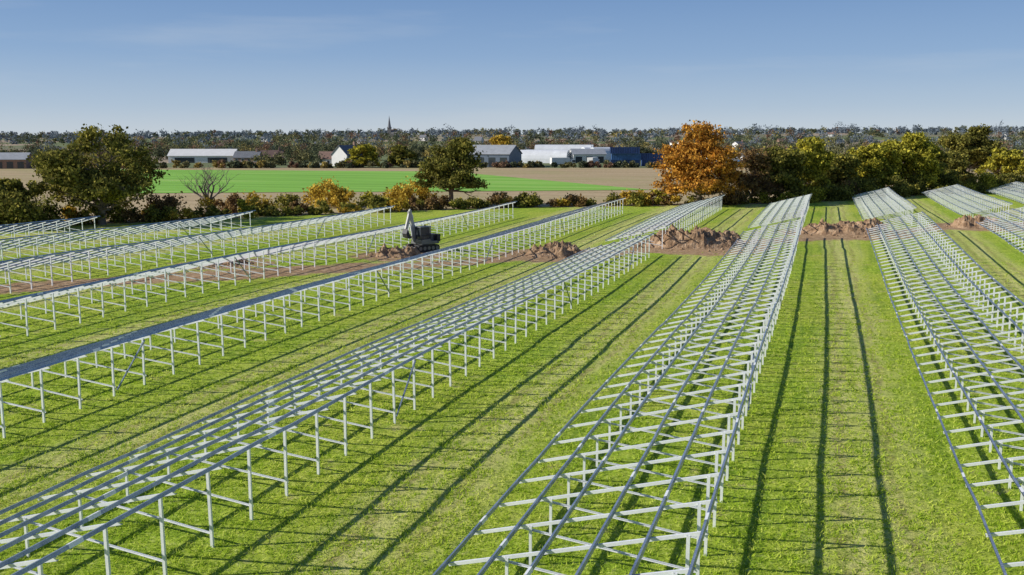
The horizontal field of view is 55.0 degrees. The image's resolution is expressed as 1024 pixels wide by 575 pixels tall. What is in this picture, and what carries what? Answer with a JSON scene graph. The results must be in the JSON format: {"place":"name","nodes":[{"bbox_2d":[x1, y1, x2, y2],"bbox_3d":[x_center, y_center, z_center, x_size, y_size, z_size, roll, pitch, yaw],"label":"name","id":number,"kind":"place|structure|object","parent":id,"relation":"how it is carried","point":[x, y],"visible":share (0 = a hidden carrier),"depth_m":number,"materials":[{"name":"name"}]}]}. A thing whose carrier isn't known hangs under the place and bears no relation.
{"place":"outdoors","nodes":[
{"label":"outdoors","id":0,"kind":"place"},
{"bbox_2d":[120,169,647,192],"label":"crop field","id":1,"kind":"structure","parent":0,"point":[288,181],"depth_m":264.00,"materials":[{"name":"green plant"}]},
{"bbox_2d":[0,132,1023,574],"bbox_3d":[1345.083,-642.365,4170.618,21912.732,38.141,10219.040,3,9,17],"label":"ground","id":2,"kind":"structure","parent":0,"point":[826,252],"depth_m":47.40,"materials":[{"name":"green plant"}]},
{"bbox_2d":[0,152,34,168],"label":"old barn","id":3,"kind":"structure","parent":2,"relation":"on","point":[13,160],"depth_m":383.32,"materials":[{"name":"red brick"}]},
{"bbox_2d":[0,162,23,168],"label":"windows and door","id":4,"kind":"structure","parent":3,"relation":"in","point":[20,165],"depth_m":382.97,"materials":[{"name":"black glass"}]},
{"bbox_2d":[0,177,45,225],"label":"hawthorn tree","id":5,"kind":"object","parent":2,"relation":"on","point":[7,184],"visible":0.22,"depth_m":134.28,"materials":[{"name":"green plant"}]},
{"bbox_2d":[0,216,99,244],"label":"solar mounting frame","id":6,"kind":"object","parent":2,"relation":"on","point":[14,232],"visible":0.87,"depth_m":117.62,"materials":[{"name":"metal"}]},
{"bbox_2d":[24,123,170,224],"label":"oak tree","id":7,"kind":"object","parent":2,"relation":"on","point":[108,182],"visible":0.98,"depth_m":134.84,"materials":[{"name":"green plant"}]},
{"bbox_2d":[0,210,255,262],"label":"solar mounting frame","id":8,"kind":"object","parent":2,"relation":"on","point":[206,220],"visible":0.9,"depth_m":108.97,"materials":[{"name":"metal"}]},
{"bbox_2d":[0,205,394,292],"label":"solar mounting frame","id":9,"kind":"object","parent":2,"relation":"on","point":[87,254],"visible":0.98,"depth_m":96.15,"materials":[{"name":"metal"}]},
{"bbox_2d":[167,149,237,162],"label":"white barn","id":10,"kind":"structure","parent":2,"relation":"on","point":[197,155],"depth_m":470.55,"materials":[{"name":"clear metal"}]},
{"bbox_2d":[175,158,226,162],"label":"windows and door","id":11,"kind":"structure","parent":10,"relation":"in","point":[191,160],"depth_m":470.03,"materials":[{"name":"grey glass"}]},
{"bbox_2d":[179,161,240,212],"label":"dead tree","id":12,"kind":"object","parent":2,"relation":"on","point":[205,187],"visible":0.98,"depth_m":149.10,"materials":[{"name":"brown wood"}]},
{"bbox_2d":[210,259,247,265],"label":"soil mound","id":13,"kind":"object","parent":2,"relation":"on","point":[241,260],"visible":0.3,"depth_m":92.72,"materials":[{"name":"soil"}]},
{"bbox_2d":[232,148,262,162],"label":"farm cottage","id":14,"kind":"structure","parent":2,"relation":"on","point":[240,156],"depth_m":463.47,"materials":[{"name":"grey brick"}]},
{"bbox_2d":[0,201,516,336],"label":"solar mounting frame","id":15,"kind":"object","parent":2,"relation":"on","point":[185,267],"visible":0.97,"depth_m":80.01,"materials":[{"name":"metal"}]},
{"bbox_2d":[261,147,283,160],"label":"farm cottage","id":16,"kind":"structure","parent":2,"relation":"on","point":[272,152],"depth_m":474.17,"materials":[{"name":"red brick"}]},
{"bbox_2d":[0,197,625,437],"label":"solar mounting frame","id":17,"kind":"object","parent":2,"relation":"on","point":[40,365],"visible":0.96,"depth_m":58.56,"materials":[{"name":"metal"}]},
{"bbox_2d":[0,233,653,574],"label":"solar mounting frame","id":18,"kind":"object","parent":2,"relation":"on","point":[69,530],"visible":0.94,"depth_m":36.69,"materials":[{"name":"metal"}]},
{"bbox_2d":[332,146,359,165],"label":"walls","id":19,"kind":"structure","parent":2,"relation":"on","point":[338,154],"depth_m":420.70,"materials":[{"name":"white paint"}]},
{"bbox_2d":[331,145,361,155],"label":"roof","id":20,"kind":"structure","parent":19,"relation":"on","point":[344,148],"depth_m":421.30,"materials":[{"name":"tile"}]},
{"bbox_2d":[344,144,379,167],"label":"field maple tree","id":21,"kind":"object","parent":2,"relation":"on","point":[367,151],"visible":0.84,"depth_m":394.71,"materials":[{"name":"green plant"}]},
{"bbox_2d":[387,118,402,136],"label":"church","id":22,"kind":"structure","parent":2,"relation":"on","point":[389,130],"depth_m":1873.03,"materials":[{"name":"stone"}]},
{"bbox_2d":[376,243,420,257],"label":"soil mound","id":23,"kind":"object","parent":2,"relation":"on","point":[392,252],"visible":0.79,"depth_m":99.99,"materials":[{"name":"brown soil"}]},
{"bbox_2d":[388,144,418,166],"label":"ash tree","id":24,"kind":"object","parent":2,"relation":"on","point":[399,156],"visible":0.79,"depth_m":398.50,"materials":[{"name":"green plant"}]},
{"bbox_2d":[402,209,439,251],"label":"excavator","id":25,"kind":"object","parent":2,"relation":"on","point":[424,239],"visible":0.9,"depth_m":104.40,"materials":[{"name":"metal"}]},
{"bbox_2d":[412,136,489,202],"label":"oak tree","id":26,"kind":"object","parent":2,"relation":"on","point":[451,168],"visible":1,"depth_m":172.67,"materials":[{"name":"green plant"}]},
{"bbox_2d":[468,145,522,166],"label":"farm shed","id":27,"kind":"structure","parent":2,"relation":"on","point":[504,153],"depth_m":402.11,"materials":[{"name":"grey metal"}]},
{"bbox_2d":[468,157,506,166],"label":"windows and door","id":28,"kind":"structure","parent":27,"relation":"in","point":[490,159],"depth_m":400.96,"materials":[{"name":"grey glass"}]},
{"bbox_2d":[489,134,512,144],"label":"field maple tree","id":29,"kind":"object","parent":2,"relation":"on","point":[499,140],"visible":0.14,"depth_m":413.27,"materials":[{"name":"yellow plant"}]},
{"bbox_2d":[0,121,1023,171],"bbox_3d":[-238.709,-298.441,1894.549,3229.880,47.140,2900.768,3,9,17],"label":"distant trees","id":30,"kind":"object","parent":2,"relation":"on","point":[298,150],"visible":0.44,"depth_m":964.47,"materials":[{"name":"green plant"}]},
{"bbox_2d":[0,167,1023,230],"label":"hedgerow","id":31,"kind":"object","parent":2,"relation":"on","point":[156,210],"visible":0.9,"depth_m":166.95,"materials":[{"name":"green plant"}]},
{"bbox_2d":[520,150,569,162],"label":"polytunnel","id":32,"kind":"structure","parent":2,"relation":"on","point":[544,156],"depth_m":468.67,"materials":[{"name":"white plastic"}]},
{"bbox_2d":[525,240,585,257],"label":"soil mound","id":33,"kind":"object","parent":2,"relation":"on","point":[561,249],"visible":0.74,"depth_m":100.98,"materials":[{"name":"brown soil"}]},
{"bbox_2d":[550,157,574,165],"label":"parked lorry","id":34,"kind":"object","parent":2,"relation":"on","point":[563,160],"visible":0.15,"depth_m":409.79,"materials":[{"name":"white metal"}]},
{"bbox_2d":[534,145,593,149],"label":"polytunnel","id":35,"kind":"structure","parent":2,"relation":"on","point":[553,147],"depth_m":518.10,"materials":[{"name":"white plastic"}]},
{"bbox_2d":[570,149,606,162],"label":"farm shed","id":36,"kind":"structure","parent":2,"relation":"on","point":[577,155],"depth_m":467.23,"materials":[{"name":"grey metal"}]},
{"bbox_2d":[576,156,603,162],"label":"windows and door","id":37,"kind":"structure","parent":36,"relation":"in","point":[578,159],"depth_m":466.37,"materials":[{"name":"black glass"}]},
{"bbox_2d":[587,157,599,162],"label":"parked lorry","id":38,"kind":"object","parent":2,"relation":"on","point":[594,159],"visible":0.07,"depth_m":412.27,"materials":[{"name":"white metal"}]},
{"bbox_2d":[581,147,610,160],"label":"polytunnel","id":39,"kind":"structure","parent":2,"relation":"on","point":[608,155],"depth_m":506.57,"materials":[{"name":"white plastic"}]},
{"bbox_2d":[208,225,1020,266],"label":"loose soil clods","id":40,"kind":"object","parent":2,"relation":"on","point":[228,264],"visible":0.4,"depth_m":103.03,"materials":[{"name":"brown soil"}]},
{"bbox_2d":[432,217,802,574],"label":"solar mounting frame","id":41,"kind":"object","parent":2,"relation":"on","point":[700,535],"visible":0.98,"depth_m":36.19,"materials":[{"name":"metal"}]},
{"bbox_2d":[610,160,639,165],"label":"shipping container","id":42,"kind":"object","parent":2,"relation":"on","point":[628,161],"visible":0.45,"depth_m":415.51,"materials":[{"name":"metal"}]},
{"bbox_2d":[611,153,640,159],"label":"shipping container","id":43,"kind":"object","parent":42,"relation":"on","point":[625,156],"visible":0.99,"depth_m":415.31,"materials":[{"name":"blue metal"}]},
{"bbox_2d":[610,147,639,153],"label":"shipping container","id":44,"kind":"object","parent":43,"relation":"on","point":[624,149],"visible":1,"depth_m":412.82,"materials":[{"name":"blue metal"}]},
{"bbox_2d":[641,160,665,165],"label":"shipping container","id":45,"kind":"object","parent":2,"relation":"on","point":[643,162],"visible":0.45,"depth_m":419.39,"materials":[{"name":"metal"}]},
{"bbox_2d":[640,153,664,159],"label":"shipping container","id":46,"kind":"object","parent":45,"relation":"on","point":[647,156],"visible":0.63,"depth_m":419.10,"materials":[{"name":"blue metal"}]},
{"bbox_2d":[605,194,724,248],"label":"solar mounting frame","id":47,"kind":"object","parent":2,"relation":"on","point":[663,219],"visible":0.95,"depth_m":129.60,"materials":[{"name":"metal"}]},
{"bbox_2d":[644,224,746,248],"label":"soil mound","id":48,"kind":"object","parent":2,"relation":"on","point":[696,237],"visible":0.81,"depth_m":108.28,"materials":[{"name":"brown soil"}]},
{"bbox_2d":[649,120,748,200],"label":"autumn oak tree","id":49,"kind":"object","parent":2,"relation":"on","point":[690,171],"visible":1,"depth_m":174.79,"materials":[{"name":"orange plant"}]},
{"bbox_2d":[734,146,789,201],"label":"hawthorn tree","id":50,"kind":"object","parent":2,"relation":"on","point":[755,181],"visible":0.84,"depth_m":183.49,"materials":[{"name":"brown plant"}]},
{"bbox_2d":[748,193,811,233],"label":"solar mounting frame","id":51,"kind":"object","parent":2,"relation":"on","point":[775,209],"visible":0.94,"depth_m":139.47,"materials":[{"name":"metal"}]},
{"bbox_2d":[758,144,817,198],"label":"ash tree","id":52,"kind":"object","parent":2,"relation":"on","point":[783,160],"visible":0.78,"depth_m":184.44,"materials":[{"name":"green plant"}]},
{"bbox_2d":[785,136,839,195],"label":"field maple tree","id":53,"kind":"object","parent":2,"relation":"on","point":[818,159],"visible":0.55,"depth_m":191.58,"materials":[{"name":"green plant"}]},
{"bbox_2d":[809,151,863,186],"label":"ash tree","id":54,"kind":"object","parent":2,"relation":"on","point":[845,166],"visible":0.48,"depth_m":200.32,"materials":[{"name":"green plant"}]},
{"bbox_2d":[801,217,890,234],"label":"soil mound","id":55,"kind":"object","parent":2,"relation":"on","point":[840,227],"visible":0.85,"depth_m":121.10,"materials":[{"name":"brown soil"}]},
{"bbox_2d":[847,142,901,189],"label":"field maple tree","id":56,"kind":"object","parent":2,"relation":"on","point":[873,161],"visible":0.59,"depth_m":205.57,"materials":[{"name":"green plant"}]},
{"bbox_2d":[852,187,916,224],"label":"solar mounting frame","id":57,"kind":"object","parent":2,"relation":"on","point":[870,213],"visible":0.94,"depth_m":153.81,"materials":[{"name":"metal"}]},
{"bbox_2d":[878,132,946,186],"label":"ash tree","id":58,"kind":"object","parent":2,"relation":"on","point":[917,153],"visible":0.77,"depth_m":208.98,"materials":[{"name":"green plant"}]},
{"bbox_2d":[905,145,950,186],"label":"ash tree","id":59,"kind":"object","parent":2,"relation":"on","point":[943,156],"visible":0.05,"depth_m":219.10,"materials":[{"name":"green plant"}]},
{"bbox_2d":[866,212,1023,574],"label":"solar mounting frame","id":60,"kind":"object","parent":2,"relation":"on","point":[1005,461],"visible":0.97,"depth_m":57.23,"materials":[{"name":"metal"}]},
{"bbox_2d":[937,152,975,184],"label":"ash tree","id":61,"kind":"object","parent":2,"relation":"on","point":[960,164],"visible":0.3,"depth_m":234.89,"materials":[{"name":"green plant"}]},
{"bbox_2d":[921,184,1012,218],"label":"solar mounting frame","id":62,"kind":"object","parent":2,"relation":"on","point":[961,202],"visible":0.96,"depth_m":165.80,"materials":[{"name":"metal"}]},
{"bbox_2d":[938,123,1004,172],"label":"oak tree","id":63,"kind":"object","parent":2,"relation":"on","point":[975,144],"visible":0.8,"depth_m":323.97,"materials":[{"name":"green plant"}]},
{"bbox_2d":[950,214,1006,228],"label":"soil mound","id":64,"kind":"object","parent":2,"relation":"on","point":[965,221],"visible":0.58,"depth_m":129.03,"materials":[{"name":"brown soil"}]},
{"bbox_2d":[973,147,1023,176],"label":"field maple tree","id":65,"kind":"object","parent":2,"relation":"on","point":[1004,159],"visible":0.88,"depth_m":295.81,"materials":[{"name":"yellow plant"}]},
{"bbox_2d":[975,206,1023,253],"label":"solar mounting frame","id":66,"kind":"object","parent":2,"relation":"on","point":[1011,226],"visible":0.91,"depth_m":120.33,"materials":[{"name":"metal"}]},
{"bbox_2d":[986,181,1023,202],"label":"solar mounting frame","id":67,"kind":"object","parent":2,"relation":"on","point":[1016,194],"visible":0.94,"depth_m":200.59,"materials":[{"name":"metal"}]},
{"bbox_2d":[0,0,1023,136],"label":"sky","id":68,"kind":"structure","parent":0,"point":[191,66],"materials":[{"name":"blue"}]},
{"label":"walls","id":69,"kind":"object","parent":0,"visible":0},
{"bbox_2d":[318,151,332,158],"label":"roof","id":70,"kind":"structure","parent":69,"relation":"on","point":[327,154],"depth_m":430.77,"materials":[{"name":"tile"}]},
{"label":"walls","id":71,"kind":"object","parent":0,"visible":0},
{"bbox_2d":[474,137,483,140],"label":"roof","id":72,"kind":"structure","parent":71,"relation":"on","point":[477,138],"depth_m":1062.10,"materials":[{"name":"stone"}]}
]}

